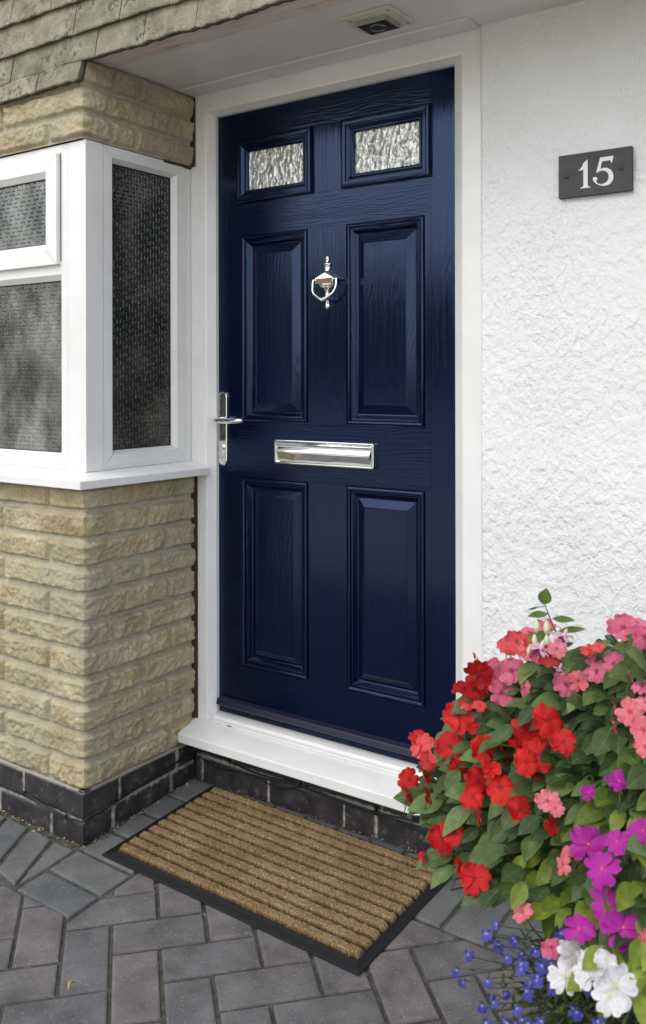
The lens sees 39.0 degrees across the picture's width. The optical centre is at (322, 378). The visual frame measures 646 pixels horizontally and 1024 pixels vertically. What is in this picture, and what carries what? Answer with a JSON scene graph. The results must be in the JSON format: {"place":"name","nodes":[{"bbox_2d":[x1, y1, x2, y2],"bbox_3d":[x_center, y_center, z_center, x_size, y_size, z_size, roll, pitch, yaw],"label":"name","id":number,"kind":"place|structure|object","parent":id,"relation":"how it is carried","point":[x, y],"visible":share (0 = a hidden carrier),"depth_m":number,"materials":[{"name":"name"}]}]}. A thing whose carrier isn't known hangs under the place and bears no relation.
{"place":"outdoors","nodes":[
{"label":"outdoors","id":0,"kind":"place"},
{"bbox_2d":[0,767,566,1023],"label":"paving","id":1,"kind":"structure","parent":0,"point":[405,998],"depth_m":1.96,"materials":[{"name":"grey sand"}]},
{"bbox_2d":[67,980,74,990],"bbox_3d":[-0.524,1.253,1.885,0.010,0.010,0.028,0,0,18],"label":"dry leaf","id":2,"kind":"object","parent":1,"relation":"on","point":[70,982],"visible":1,"depth_m":1.88,"materials":[{"name":"brown plant"}]},
{"bbox_2d":[0,777,416,852],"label":"mortar joint","id":3,"kind":"object","parent":1,"relation":"on","point":[186,784],"visible":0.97,"depth_m":2.52,"materials":[{"name":"grey concrete"}]},
{"bbox_2d":[102,785,453,975],"bbox_3d":[-0.127,1.214,2.296,0.806,0.024,0.418,0,4,36],"label":"doormat","id":4,"kind":"object","parent":1,"relation":"on","point":[354,905],"visible":0.97,"depth_m":2.23,"materials":[{"name":"beige fabric"}]},
{"bbox_3d":[0.686,1.003,1.420,0.384,0.479,0.384,0,0,35],"label":"planter","id":5,"kind":"object","parent":1,"relation":"on","visible":0},
{"bbox_2d":[393,695,564,911],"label":"red impatiens","id":6,"kind":"object","parent":5,"relation":"in","point":[465,806],"visible":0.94,"depth_m":1.31,"materials":[{"name":"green plant"}]},
{"bbox_2d":[451,619,607,723],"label":"coral impatiens","id":7,"kind":"object","parent":5,"relation":"in","point":[474,691],"visible":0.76,"depth_m":1.34,"materials":[{"name":"red plant"}]},
{"bbox_2d":[451,919,639,1023],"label":"lobelia","id":8,"kind":"object","parent":5,"relation":"in","point":[580,1008],"visible":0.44,"depth_m":1.12,"materials":[{"name":"blue plant"}]},
{"bbox_2d":[485,702,611,861],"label":"red impatiens","id":9,"kind":"object","parent":5,"relation":"in","point":[554,776],"visible":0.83,"depth_m":1.23,"materials":[{"name":"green plant"}]},
{"bbox_2d":[526,588,584,672],"bbox_3d":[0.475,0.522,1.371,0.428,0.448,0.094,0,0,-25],"label":"fuchsia","id":10,"kind":"object","parent":5,"relation":"in","point":[538,639],"visible":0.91,"depth_m":1.30,"materials":[{"name":"green plant"}]},
{"bbox_2d":[484,613,645,744],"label":"pink impatiens","id":11,"kind":"object","parent":5,"relation":"in","point":[569,695],"visible":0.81,"depth_m":1.25,"materials":[{"name":"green plant"}]},
{"bbox_2d":[492,769,645,996],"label":"magenta impatiens","id":12,"kind":"object","parent":5,"relation":"in","point":[604,904],"visible":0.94,"depth_m":1.08,"materials":[{"name":"purple plant"}]},
{"bbox_2d":[513,633,645,941],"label":"salmon impatiens","id":13,"kind":"object","parent":5,"relation":"in","point":[614,740],"visible":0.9,"depth_m":1.14,"materials":[{"name":"pink plant"}]},
{"bbox_2d":[547,937,645,1023],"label":"white impatiens","id":14,"kind":"object","parent":5,"relation":"in","point":[607,977],"visible":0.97,"depth_m":0.96,"materials":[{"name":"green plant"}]},
{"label":"driveway","id":15,"kind":"structure","parent":0,"visible":0},
{"bbox_2d":[0,0,645,852],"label":"house","id":16,"kind":"structure","parent":15,"relation":"on","point":[322,396],"depth_m":2.48,"materials":[{"name":"paint"}]},
{"bbox_2d":[0,785,71,820],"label":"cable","id":17,"kind":"object","parent":16,"relation":"attached to","point":[35,802],"visible":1,"depth_m":2.53,"materials":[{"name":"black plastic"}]},
{"bbox_2d":[0,139,209,489],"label":"bay window","id":18,"kind":"structure","parent":16,"relation":"in","point":[95,237],"depth_m":2.58,"materials":[{"name":"white plastic"}]},
{"bbox_2d":[0,748,418,823],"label":"mortar joint","id":19,"kind":"object","parent":16,"relation":"attached to","point":[300,785],"visible":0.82,"depth_m":2.52,"materials":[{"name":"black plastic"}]},
{"bbox_2d":[252,776,297,788],"bbox_3d":[-0.138,1.148,2.591,0.175,0.027,0.007,0,0,35],"label":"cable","id":20,"kind":"object","parent":16,"relation":"attached to","point":[274,786],"visible":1,"depth_m":2.59,"materials":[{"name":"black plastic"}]},
{"bbox_2d":[184,754,428,829],"bbox_3d":[0.130,1.144,2.380,1.304,0.037,0.049,0,0,35],"label":"mortar joint","id":21,"kind":"object","parent":16,"relation":"attached to","point":[310,791],"visible":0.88,"depth_m":2.52,"materials":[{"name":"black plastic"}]},
{"bbox_2d":[212,66,455,764],"bbox_3d":[0.007,0.108,2.531,0.800,1.797,0.112,0,0,35],"label":"front door","id":22,"kind":"structure","parent":16,"relation":"in","point":[344,586],"depth_m":2.51,"materials":[{"name":"blue wood"}]},
{"bbox_2d":[341,4,414,34],"bbox_3d":[0.132,-0.849,2.179,0.134,0.021,0.118,0,0,35],"label":"soffit light","id":23,"kind":"object","parent":16,"relation":"attached to","point":[382,19],"visible":1,"depth_m":2.16,"materials":[{"name":"beige plastic"}]},
{"bbox_2d":[559,146,632,199],"bbox_3d":[0.613,-0.462,2.053,0.166,0.098,0.016,0,0,35],"label":"house number sign","id":24,"kind":"object","parent":16,"relation":"attached to","point":[599,172],"visible":1,"depth_m":2.05,"materials":[{"name":"grey stone"}]}
]}

